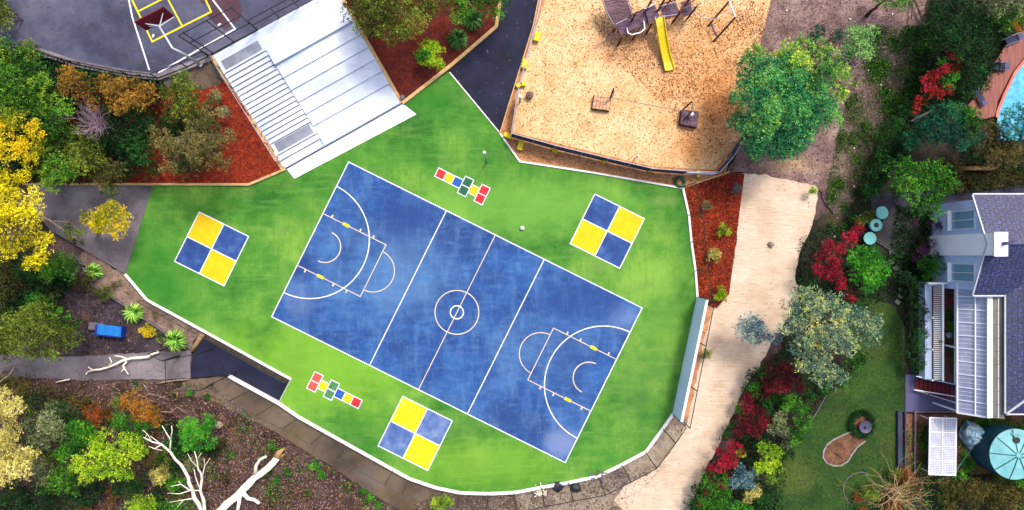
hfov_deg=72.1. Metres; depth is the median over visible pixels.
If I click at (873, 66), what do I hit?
ground cover
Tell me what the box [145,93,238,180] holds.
eucalypt tree
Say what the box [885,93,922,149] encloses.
bush
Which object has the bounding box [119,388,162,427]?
bush
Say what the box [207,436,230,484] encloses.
bush
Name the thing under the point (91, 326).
concrete block
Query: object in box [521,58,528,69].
padding block
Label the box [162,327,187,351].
cordyline
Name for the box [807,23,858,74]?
bush
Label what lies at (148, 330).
bush
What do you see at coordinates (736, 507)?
bush
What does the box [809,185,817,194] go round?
shrub
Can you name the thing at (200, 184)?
timber edging
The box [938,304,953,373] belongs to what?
climbing plant
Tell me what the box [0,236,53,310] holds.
bush
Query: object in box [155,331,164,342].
bush
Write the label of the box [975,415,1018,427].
bush
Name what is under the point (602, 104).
ride platform
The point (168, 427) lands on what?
bush
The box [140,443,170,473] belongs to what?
bush
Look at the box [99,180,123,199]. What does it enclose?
sapling
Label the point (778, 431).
bush
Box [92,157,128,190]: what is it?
tree
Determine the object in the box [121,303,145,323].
cordyline
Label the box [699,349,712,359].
shrub
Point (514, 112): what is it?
playground fence
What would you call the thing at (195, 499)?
dead tree
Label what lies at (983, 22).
tree
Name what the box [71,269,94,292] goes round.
bush
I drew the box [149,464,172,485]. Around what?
bush
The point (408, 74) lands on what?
mulch bank
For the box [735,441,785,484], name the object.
round bush
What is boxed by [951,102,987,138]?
tree
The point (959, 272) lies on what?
window
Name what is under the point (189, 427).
bush
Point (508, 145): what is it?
kerb
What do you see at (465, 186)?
hopscotch grid
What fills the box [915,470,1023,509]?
bush
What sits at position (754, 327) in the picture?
silver tree
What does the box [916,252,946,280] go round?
round bush
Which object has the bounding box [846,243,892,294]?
round bush
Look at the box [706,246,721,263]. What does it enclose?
shrub
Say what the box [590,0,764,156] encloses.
wood chip scatter
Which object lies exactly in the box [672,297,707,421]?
rebound wall
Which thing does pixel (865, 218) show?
bush
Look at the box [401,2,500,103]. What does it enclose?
timber edging
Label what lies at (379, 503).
weed clump
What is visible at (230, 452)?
ground cover
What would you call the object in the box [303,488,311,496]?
weed clump
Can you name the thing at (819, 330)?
silver tree
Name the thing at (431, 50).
bush
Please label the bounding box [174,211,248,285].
four square grid
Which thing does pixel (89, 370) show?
leaf litter
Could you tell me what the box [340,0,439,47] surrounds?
tree
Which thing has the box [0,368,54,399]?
bush
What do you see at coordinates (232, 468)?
leaf litter
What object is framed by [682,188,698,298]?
kerb
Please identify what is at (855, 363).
bush
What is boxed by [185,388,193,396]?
weed clump
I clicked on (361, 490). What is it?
weed clump
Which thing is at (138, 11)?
key lines
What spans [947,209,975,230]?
window
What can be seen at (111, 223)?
leaf litter
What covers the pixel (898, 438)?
raised bed edge
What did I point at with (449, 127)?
turf ground
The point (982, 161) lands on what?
bush
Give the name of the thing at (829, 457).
border bed
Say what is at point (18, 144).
wattle tree
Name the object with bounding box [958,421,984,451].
plastic cover
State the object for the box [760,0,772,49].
wire fence
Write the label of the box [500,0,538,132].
kerb
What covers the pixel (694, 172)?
playground fence
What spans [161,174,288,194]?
leaf litter
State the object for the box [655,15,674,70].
slide
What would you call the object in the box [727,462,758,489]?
bush
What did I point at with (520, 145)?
padding block
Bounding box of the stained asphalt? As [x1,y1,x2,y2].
[200,0,242,29]
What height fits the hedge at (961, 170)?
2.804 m
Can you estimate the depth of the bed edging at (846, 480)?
60.12 m
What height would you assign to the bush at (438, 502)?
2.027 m
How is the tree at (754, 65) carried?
on the bare slope
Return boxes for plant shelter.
[919,415,956,475]
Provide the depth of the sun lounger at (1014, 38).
59.52 m
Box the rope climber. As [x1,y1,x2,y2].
[691,1,735,41]
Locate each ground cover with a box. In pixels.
[0,41,167,185]
[0,254,74,346]
[1,381,391,509]
[824,24,941,238]
[867,0,1023,188]
[869,418,1023,509]
[887,205,932,366]
[931,159,1023,196]
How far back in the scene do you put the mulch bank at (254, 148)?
59.57 m
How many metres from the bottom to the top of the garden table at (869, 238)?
0.700 m
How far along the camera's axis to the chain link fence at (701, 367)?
55.61 m
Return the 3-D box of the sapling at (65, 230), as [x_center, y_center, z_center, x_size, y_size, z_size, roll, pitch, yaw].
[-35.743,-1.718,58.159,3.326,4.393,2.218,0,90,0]
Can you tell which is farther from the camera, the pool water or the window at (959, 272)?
the pool water
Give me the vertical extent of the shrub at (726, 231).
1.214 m
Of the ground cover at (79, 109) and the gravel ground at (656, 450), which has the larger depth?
the gravel ground at (656, 450)
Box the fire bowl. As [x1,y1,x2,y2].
[859,421,871,433]
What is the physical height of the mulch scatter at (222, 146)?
2.099 m
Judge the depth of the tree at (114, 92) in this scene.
54.52 m
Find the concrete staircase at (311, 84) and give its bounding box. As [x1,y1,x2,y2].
[212,0,415,178]
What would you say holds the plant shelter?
on the vegetable bed at (919, 419)
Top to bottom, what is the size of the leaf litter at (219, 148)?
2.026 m
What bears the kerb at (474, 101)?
on the asphalt path at (487, 81)
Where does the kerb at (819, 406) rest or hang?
on the garden ground at (930, 151)
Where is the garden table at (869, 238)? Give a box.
[863,232,875,244]
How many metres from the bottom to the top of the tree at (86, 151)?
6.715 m
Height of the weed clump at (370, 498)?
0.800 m
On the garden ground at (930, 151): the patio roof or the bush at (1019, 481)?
the bush at (1019, 481)
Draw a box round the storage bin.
[94,324,126,337]
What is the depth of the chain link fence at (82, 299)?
58.78 m
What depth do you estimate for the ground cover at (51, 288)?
59.99 m
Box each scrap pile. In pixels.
[534,482,547,496]
[589,469,606,482]
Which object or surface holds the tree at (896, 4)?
on the bare slope
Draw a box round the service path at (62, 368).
[0,350,190,380]
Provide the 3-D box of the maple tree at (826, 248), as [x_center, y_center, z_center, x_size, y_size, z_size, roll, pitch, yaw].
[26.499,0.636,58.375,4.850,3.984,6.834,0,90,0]
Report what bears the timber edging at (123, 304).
on the ground at (60, 245)
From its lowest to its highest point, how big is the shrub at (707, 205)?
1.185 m
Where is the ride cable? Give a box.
[612,97,682,110]
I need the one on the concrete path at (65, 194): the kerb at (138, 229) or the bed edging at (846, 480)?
the kerb at (138, 229)
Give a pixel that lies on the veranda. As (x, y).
(937, 366)
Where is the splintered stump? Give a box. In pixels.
[273,447,284,459]
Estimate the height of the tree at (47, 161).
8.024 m
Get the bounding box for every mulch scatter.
[132,81,286,182]
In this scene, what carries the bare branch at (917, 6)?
on the bare slope
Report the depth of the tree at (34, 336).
54.15 m
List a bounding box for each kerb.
[1,43,212,81]
[124,274,291,379]
[125,186,152,272]
[228,374,672,494]
[449,72,498,131]
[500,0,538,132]
[500,133,681,188]
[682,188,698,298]
[811,395,826,419]
[822,431,865,466]
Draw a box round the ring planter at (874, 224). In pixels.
[868,219,881,230]
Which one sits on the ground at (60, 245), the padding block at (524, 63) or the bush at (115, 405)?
the bush at (115, 405)
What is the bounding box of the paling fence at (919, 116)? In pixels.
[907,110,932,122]
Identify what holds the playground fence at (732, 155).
on the playground border
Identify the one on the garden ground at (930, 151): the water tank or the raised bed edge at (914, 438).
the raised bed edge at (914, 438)
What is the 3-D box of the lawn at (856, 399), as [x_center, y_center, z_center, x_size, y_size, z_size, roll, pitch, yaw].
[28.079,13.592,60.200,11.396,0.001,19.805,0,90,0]
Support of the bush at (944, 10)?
on the garden ground at (930, 151)
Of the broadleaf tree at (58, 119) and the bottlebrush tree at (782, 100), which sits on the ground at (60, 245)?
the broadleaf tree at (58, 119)
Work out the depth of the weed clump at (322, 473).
59.85 m
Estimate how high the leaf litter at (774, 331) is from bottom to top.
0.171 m
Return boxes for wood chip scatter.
[508,140,705,183]
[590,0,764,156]
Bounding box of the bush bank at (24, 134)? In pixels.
[0,52,164,186]
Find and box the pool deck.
[966,31,1023,118]
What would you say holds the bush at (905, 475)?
on the garden ground at (930, 151)
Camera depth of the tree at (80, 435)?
55.59 m
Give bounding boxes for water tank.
[971,422,1023,479]
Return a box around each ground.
[0,103,833,509]
[126,72,695,491]
[510,0,769,169]
[516,416,687,509]
[707,0,1023,509]
[875,207,923,258]
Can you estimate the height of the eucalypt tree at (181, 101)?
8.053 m
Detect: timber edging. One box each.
[24,168,285,185]
[76,255,190,348]
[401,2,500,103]
[685,171,729,187]
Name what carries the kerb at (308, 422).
on the turf ground at (449, 127)
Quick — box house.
[928,193,1023,414]
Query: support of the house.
on the garden ground at (930, 151)
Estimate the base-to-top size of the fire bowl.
0.620 m
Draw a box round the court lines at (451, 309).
[271,161,641,462]
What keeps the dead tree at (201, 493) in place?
on the ground at (60, 245)
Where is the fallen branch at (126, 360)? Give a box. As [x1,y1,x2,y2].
[85,350,159,375]
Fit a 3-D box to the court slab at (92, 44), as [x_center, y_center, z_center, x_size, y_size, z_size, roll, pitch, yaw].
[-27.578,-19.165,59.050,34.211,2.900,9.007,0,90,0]
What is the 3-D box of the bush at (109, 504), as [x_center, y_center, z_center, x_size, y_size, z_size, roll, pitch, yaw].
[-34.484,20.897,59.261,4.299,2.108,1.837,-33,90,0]
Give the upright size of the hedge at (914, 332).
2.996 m
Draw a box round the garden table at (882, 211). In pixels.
[876,206,887,218]
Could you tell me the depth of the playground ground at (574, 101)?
60.00 m
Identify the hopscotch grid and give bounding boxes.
[306,371,362,408]
[434,167,490,204]
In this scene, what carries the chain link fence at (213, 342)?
on the kerb at (197, 327)
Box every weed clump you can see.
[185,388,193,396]
[203,393,210,399]
[267,441,276,450]
[270,473,280,484]
[283,467,289,475]
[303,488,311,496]
[308,460,322,471]
[317,469,325,479]
[357,487,367,495]
[365,492,373,501]
[374,501,381,508]
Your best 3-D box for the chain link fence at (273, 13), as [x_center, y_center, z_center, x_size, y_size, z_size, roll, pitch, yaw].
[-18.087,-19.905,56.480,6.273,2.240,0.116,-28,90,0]
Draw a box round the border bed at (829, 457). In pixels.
[824,416,869,464]
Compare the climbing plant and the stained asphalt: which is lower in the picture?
the climbing plant
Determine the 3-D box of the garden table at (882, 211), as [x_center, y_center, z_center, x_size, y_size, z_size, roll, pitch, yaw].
[31.317,-3.576,59.900,1.080,0.700,1.080,0,90,0]
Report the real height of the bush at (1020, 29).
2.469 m
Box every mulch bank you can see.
[26,82,279,182]
[347,0,496,98]
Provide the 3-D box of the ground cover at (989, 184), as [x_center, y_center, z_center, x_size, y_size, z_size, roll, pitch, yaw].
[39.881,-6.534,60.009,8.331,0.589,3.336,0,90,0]
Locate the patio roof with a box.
[932,282,1004,418]
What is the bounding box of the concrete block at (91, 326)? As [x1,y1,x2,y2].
[88,322,105,329]
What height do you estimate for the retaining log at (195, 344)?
0.450 m
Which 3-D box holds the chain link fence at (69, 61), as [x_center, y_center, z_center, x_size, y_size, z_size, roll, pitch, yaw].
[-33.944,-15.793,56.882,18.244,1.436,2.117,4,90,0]
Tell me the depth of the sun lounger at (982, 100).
59.52 m
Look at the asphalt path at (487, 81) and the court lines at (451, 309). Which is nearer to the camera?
the court lines at (451, 309)
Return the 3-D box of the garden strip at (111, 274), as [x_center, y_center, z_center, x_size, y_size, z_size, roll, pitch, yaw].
[-31.962,3.797,60.240,12.821,0.001,2.432,34,90,0]
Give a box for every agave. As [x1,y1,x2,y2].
[446,26,469,50]
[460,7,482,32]
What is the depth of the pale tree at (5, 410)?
54.30 m
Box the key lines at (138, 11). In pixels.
[131,0,211,41]
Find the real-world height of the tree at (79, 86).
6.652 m
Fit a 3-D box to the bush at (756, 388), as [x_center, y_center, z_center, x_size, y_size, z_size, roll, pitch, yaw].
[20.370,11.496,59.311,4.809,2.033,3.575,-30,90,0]
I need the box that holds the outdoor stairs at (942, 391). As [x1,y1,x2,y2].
[914,376,955,402]
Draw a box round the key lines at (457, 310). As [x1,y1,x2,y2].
[298,214,615,410]
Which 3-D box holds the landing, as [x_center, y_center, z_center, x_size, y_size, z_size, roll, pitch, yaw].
[-26.278,-14.387,57.900,4.978,0.200,2.240,-22,90,0]
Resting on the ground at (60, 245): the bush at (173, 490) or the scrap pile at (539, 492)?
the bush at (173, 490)
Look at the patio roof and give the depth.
55.50 m
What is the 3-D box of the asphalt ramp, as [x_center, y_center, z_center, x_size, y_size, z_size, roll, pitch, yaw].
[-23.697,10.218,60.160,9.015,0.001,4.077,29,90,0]
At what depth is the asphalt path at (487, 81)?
60.03 m
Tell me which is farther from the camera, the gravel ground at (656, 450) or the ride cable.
the gravel ground at (656, 450)
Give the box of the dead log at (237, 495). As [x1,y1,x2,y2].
[216,456,278,509]
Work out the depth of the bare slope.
60.30 m
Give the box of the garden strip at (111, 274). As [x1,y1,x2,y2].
[79,251,202,346]
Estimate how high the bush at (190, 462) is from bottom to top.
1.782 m
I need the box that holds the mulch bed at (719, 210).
[684,173,743,307]
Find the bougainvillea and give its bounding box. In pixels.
[911,41,970,112]
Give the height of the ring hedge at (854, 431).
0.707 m
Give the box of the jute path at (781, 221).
[614,173,817,509]
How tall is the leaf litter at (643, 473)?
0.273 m
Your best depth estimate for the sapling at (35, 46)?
53.81 m
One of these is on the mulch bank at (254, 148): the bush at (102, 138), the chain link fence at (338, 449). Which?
the bush at (102, 138)
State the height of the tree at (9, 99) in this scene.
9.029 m
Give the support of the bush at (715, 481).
on the ground at (60, 245)
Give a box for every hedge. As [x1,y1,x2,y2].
[848,408,875,440]
[899,270,929,376]
[946,42,1005,105]
[948,158,1023,192]
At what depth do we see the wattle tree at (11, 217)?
52.01 m
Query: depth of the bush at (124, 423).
57.67 m
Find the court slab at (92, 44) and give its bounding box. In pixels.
[0,0,311,72]
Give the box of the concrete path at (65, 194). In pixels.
[27,185,151,273]
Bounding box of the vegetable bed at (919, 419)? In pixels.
[902,414,1023,473]
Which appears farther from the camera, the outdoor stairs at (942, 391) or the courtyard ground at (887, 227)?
the courtyard ground at (887, 227)
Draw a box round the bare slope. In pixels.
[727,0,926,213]
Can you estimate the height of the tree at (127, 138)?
5.352 m
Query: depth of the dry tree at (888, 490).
58.71 m
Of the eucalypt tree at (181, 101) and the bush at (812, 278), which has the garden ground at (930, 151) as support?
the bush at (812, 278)
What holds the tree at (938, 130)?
on the garden ground at (930, 151)
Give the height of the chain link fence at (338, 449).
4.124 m
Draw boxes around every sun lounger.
[972,88,987,105]
[991,62,1009,69]
[1003,32,1023,45]
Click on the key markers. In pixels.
(591, 346)
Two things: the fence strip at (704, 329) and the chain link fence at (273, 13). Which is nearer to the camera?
the chain link fence at (273, 13)
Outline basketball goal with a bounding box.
[134,6,202,66]
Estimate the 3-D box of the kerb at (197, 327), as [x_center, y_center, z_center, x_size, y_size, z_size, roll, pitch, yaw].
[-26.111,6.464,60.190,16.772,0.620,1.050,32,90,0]
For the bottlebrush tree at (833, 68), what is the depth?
53.71 m
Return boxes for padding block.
[503,132,510,139]
[517,140,524,150]
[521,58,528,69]
[533,31,540,42]
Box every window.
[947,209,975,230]
[947,262,975,282]
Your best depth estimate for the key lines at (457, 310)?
59.98 m
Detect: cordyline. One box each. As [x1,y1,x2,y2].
[85,262,103,279]
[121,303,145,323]
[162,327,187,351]
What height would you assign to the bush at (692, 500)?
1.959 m
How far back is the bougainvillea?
57.22 m
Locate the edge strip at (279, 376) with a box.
[204,333,288,380]
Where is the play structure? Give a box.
[592,0,697,48]
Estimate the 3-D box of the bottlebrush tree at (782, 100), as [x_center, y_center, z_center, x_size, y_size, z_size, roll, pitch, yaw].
[20.959,-11.476,56.055,9.478,8.698,8.077,-39,90,0]
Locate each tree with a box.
[0,0,22,32]
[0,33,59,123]
[0,104,51,170]
[0,166,55,272]
[0,295,85,363]
[0,384,27,436]
[0,429,40,488]
[16,398,66,486]
[26,92,74,143]
[27,290,84,339]
[31,136,79,193]
[31,464,83,497]
[50,419,95,463]
[53,64,99,110]
[58,124,107,175]
[67,425,148,485]
[77,198,133,240]
[92,71,159,115]
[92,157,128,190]
[99,104,161,179]
[143,425,202,509]
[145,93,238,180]
[159,68,202,123]
[169,451,209,509]
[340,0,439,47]
[436,0,513,25]
[705,438,746,474]
[726,48,843,164]
[731,311,783,344]
[732,389,770,438]
[735,46,769,90]
[757,359,805,401]
[769,32,858,103]
[776,283,883,389]
[809,222,863,302]
[836,451,943,509]
[839,21,880,61]
[865,0,915,16]
[882,152,963,221]
[901,99,985,151]
[938,7,1012,67]
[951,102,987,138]
[969,118,1023,169]
[972,0,1023,20]
[990,3,1023,31]
[998,101,1023,146]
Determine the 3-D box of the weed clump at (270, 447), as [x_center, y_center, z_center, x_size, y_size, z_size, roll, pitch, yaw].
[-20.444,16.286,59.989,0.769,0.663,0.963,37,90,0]
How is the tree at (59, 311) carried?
on the ground at (60, 245)
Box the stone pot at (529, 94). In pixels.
[526,91,532,98]
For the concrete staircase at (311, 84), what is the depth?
58.70 m
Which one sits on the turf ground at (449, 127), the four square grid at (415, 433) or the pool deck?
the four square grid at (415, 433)
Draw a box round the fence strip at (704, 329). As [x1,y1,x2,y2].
[684,305,712,419]
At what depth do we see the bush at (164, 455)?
58.67 m
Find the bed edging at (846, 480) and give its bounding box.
[843,472,867,503]
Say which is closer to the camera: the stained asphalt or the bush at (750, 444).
the stained asphalt
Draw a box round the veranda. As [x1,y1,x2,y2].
[917,282,955,383]
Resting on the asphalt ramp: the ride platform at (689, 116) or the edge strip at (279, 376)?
the edge strip at (279, 376)
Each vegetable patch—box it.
[917,422,928,472]
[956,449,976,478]
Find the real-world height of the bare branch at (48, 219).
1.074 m
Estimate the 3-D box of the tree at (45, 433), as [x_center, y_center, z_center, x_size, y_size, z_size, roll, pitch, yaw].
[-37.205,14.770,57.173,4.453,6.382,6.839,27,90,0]
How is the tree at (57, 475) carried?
on the ground at (60, 245)
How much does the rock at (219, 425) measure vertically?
0.417 m
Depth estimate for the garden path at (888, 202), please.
60.21 m
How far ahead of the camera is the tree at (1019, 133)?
55.49 m
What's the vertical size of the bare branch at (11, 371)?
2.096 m
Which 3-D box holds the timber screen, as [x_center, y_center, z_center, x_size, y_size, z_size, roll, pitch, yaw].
[39.094,-7.283,59.850,3.775,1.600,0.300,0,90,0]
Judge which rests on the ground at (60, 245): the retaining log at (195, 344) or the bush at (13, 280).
the bush at (13, 280)
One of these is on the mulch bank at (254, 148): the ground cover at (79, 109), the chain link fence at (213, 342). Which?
the ground cover at (79, 109)
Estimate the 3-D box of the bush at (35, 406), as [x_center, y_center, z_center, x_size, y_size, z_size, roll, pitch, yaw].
[-38.443,13.910,58.407,6.038,3.894,5.142,-44,90,0]
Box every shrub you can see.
[62,97,112,140]
[123,494,157,509]
[207,86,232,118]
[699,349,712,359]
[702,200,712,209]
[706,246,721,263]
[713,285,727,302]
[717,222,731,236]
[730,182,742,194]
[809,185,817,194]
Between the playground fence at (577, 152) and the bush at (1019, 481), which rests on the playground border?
the playground fence at (577, 152)
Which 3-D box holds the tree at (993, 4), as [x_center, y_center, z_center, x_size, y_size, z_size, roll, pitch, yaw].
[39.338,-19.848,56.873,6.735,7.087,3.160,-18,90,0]
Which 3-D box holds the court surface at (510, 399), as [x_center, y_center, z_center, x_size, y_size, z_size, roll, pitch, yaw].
[-4.694,4.881,59.994,27.939,0.001,14.720,26,90,0]
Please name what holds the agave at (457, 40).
on the mulch bank at (408, 74)
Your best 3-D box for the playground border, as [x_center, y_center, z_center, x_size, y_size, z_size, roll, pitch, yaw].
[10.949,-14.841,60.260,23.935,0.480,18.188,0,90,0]
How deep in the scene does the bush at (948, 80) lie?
57.48 m
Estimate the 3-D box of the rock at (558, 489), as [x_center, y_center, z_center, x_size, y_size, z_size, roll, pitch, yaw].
[3.930,19.691,59.997,0.995,0.576,0.942,-41,90,0]
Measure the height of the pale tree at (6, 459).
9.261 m
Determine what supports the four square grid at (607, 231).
on the turf ground at (449, 127)
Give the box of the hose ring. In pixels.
[674,176,685,187]
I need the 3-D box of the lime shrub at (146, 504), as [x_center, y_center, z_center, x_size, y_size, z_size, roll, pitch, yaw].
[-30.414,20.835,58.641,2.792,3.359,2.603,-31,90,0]
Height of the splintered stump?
0.701 m
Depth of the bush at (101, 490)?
58.63 m
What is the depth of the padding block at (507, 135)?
59.54 m
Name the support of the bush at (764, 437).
on the garden ground at (930, 151)
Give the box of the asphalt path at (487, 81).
[449,0,537,131]
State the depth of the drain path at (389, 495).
60.33 m
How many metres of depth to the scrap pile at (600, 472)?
59.79 m
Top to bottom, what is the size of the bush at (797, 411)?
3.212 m
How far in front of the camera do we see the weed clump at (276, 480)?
59.84 m
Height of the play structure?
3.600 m
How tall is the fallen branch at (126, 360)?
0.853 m
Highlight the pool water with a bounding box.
[997,64,1023,140]
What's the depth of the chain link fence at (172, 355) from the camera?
57.84 m
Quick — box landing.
[162,62,224,88]
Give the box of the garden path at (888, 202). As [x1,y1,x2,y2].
[870,183,1023,212]
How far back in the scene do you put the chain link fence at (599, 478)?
56.71 m
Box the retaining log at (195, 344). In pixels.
[189,333,204,351]
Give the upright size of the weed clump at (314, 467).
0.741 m
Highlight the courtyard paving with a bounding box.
[875,208,922,257]
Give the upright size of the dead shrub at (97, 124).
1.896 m
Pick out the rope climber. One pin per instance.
(716, 17)
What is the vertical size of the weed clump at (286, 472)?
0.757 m
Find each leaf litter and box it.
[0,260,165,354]
[0,377,386,509]
[5,354,186,377]
[15,1,202,67]
[50,187,146,264]
[133,93,276,182]
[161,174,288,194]
[404,466,660,509]
[631,185,806,499]
[689,187,813,502]
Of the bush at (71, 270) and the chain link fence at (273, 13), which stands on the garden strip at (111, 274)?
the bush at (71, 270)
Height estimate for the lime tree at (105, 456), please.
8.307 m
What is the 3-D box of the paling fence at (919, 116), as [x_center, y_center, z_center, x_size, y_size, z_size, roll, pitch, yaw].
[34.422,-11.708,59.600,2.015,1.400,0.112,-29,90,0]
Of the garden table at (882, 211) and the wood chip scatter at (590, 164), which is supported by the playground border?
the wood chip scatter at (590, 164)
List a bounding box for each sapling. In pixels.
[17,37,41,72]
[60,222,86,245]
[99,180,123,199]
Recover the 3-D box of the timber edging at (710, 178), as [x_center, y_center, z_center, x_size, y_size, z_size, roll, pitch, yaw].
[16.564,-6.418,60.200,4.186,0.600,0.120,-19,90,0]
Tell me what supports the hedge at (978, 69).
on the bare slope
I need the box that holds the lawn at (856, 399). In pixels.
[775,298,904,509]
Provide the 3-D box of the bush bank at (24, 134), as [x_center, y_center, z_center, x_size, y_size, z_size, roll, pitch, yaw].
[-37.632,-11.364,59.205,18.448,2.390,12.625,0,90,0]
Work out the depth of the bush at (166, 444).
58.63 m
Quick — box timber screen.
[953,166,997,169]
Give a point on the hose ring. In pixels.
(677, 184)
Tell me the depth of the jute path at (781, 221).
60.26 m
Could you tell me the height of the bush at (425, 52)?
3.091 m
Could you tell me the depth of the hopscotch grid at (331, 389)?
59.99 m
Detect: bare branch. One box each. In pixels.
[0,344,57,382]
[39,215,82,243]
[119,383,185,415]
[157,378,188,383]
[895,0,923,40]
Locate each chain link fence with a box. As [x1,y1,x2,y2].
[1,42,207,77]
[46,279,121,308]
[136,300,289,382]
[147,348,212,360]
[165,356,236,391]
[178,7,256,55]
[202,52,222,80]
[208,377,486,509]
[247,0,302,29]
[486,414,686,509]
[682,182,710,299]
[683,297,714,428]
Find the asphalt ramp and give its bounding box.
[191,337,288,399]
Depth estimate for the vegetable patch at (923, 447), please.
59.92 m
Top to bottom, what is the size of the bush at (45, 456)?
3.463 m
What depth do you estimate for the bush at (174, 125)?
57.54 m
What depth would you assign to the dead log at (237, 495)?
58.83 m
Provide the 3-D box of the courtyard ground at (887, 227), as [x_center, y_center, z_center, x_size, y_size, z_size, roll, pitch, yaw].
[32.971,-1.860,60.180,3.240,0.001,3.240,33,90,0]
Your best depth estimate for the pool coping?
59.84 m
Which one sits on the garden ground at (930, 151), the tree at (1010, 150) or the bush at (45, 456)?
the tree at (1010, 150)
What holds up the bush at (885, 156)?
on the bare slope
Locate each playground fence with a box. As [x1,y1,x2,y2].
[511,91,517,132]
[511,133,687,173]
[517,0,540,96]
[684,171,716,174]
[714,140,742,174]
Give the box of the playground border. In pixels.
[501,0,770,185]
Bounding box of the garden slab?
[905,374,955,411]
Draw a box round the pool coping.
[992,58,1023,117]
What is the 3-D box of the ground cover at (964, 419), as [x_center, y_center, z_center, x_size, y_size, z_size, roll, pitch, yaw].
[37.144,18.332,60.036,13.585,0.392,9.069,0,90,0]
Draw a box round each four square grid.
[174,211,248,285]
[378,396,452,470]
[570,193,644,268]
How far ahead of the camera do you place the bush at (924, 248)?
58.78 m
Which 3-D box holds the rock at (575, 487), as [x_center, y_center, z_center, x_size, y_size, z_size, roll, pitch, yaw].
[5.451,19.847,60.026,0.851,0.511,0.834,-10,90,0]
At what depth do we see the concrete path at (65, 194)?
60.02 m
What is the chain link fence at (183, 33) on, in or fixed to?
on the court slab at (92, 44)
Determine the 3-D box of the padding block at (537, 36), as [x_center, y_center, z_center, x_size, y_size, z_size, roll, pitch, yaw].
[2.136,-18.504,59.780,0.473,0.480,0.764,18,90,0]
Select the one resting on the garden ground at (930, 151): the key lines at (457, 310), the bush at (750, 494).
the bush at (750, 494)
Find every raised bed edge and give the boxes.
[896,411,905,472]
[913,411,955,473]
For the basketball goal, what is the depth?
54.28 m
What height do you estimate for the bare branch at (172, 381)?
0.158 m
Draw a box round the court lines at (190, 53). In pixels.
[128,0,235,72]
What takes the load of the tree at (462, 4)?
on the mulch bank at (408, 74)
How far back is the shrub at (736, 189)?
59.25 m
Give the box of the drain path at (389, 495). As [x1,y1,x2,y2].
[171,376,518,509]
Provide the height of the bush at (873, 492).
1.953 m
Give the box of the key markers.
[317,222,596,401]
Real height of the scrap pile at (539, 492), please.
0.587 m
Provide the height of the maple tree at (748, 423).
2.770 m
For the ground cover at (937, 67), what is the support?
on the garden ground at (930, 151)
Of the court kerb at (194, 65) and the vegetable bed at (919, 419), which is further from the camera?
the vegetable bed at (919, 419)
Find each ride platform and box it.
[591,88,614,111]
[678,101,698,128]
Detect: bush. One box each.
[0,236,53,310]
[0,256,60,308]
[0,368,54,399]
[0,479,91,509]
[9,391,88,457]
[34,445,69,473]
[37,248,84,283]
[43,386,93,410]
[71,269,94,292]
[74,472,165,507]
[75,400,113,427]
[78,486,119,509]
[79,94,121,158]
[80,410,153,441]
[94,284,115,302]
[109,393,127,408]
[110,278,158,318]
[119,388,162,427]
[138,322,156,337]
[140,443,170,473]
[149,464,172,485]
[152,470,194,509]
[153,107,223,174]
[154,439,180,490]
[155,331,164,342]
[160,450,186,463]
[165,419,221,475]
[176,412,218,453]
[184,455,203,471]
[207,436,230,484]
[413,41,440,62]
[417,36,445,71]
[429,493,453,509]
[683,467,763,509]
[693,468,733,509]
[696,468,735,506]
[714,427,795,482]
[719,500,753,509]
[726,367,790,453]
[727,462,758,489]
[732,362,783,416]
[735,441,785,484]
[742,42,769,71]
[742,484,762,504]
[751,486,777,509]
[766,408,792,449]
[780,389,818,445]
[798,265,862,310]
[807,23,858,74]
[817,347,870,397]
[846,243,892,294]
[852,207,877,225]
[854,464,923,509]
[860,465,902,500]
[861,121,908,200]
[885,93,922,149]
[910,216,943,261]
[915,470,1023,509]
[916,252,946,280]
[918,0,987,48]
[932,45,964,92]
[953,140,1023,174]
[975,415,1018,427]
[996,474,1023,489]
[1006,18,1023,32]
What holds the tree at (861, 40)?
on the bare slope
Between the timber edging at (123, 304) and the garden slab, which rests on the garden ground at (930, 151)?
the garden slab
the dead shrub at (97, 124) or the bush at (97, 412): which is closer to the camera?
the dead shrub at (97, 124)
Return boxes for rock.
[215,421,222,428]
[554,481,563,492]
[571,483,580,491]
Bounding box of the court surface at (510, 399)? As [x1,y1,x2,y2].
[273,163,640,461]
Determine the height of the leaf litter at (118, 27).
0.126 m
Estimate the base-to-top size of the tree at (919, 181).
6.309 m
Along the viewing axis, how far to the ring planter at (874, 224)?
59.54 m
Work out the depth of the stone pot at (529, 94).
59.48 m

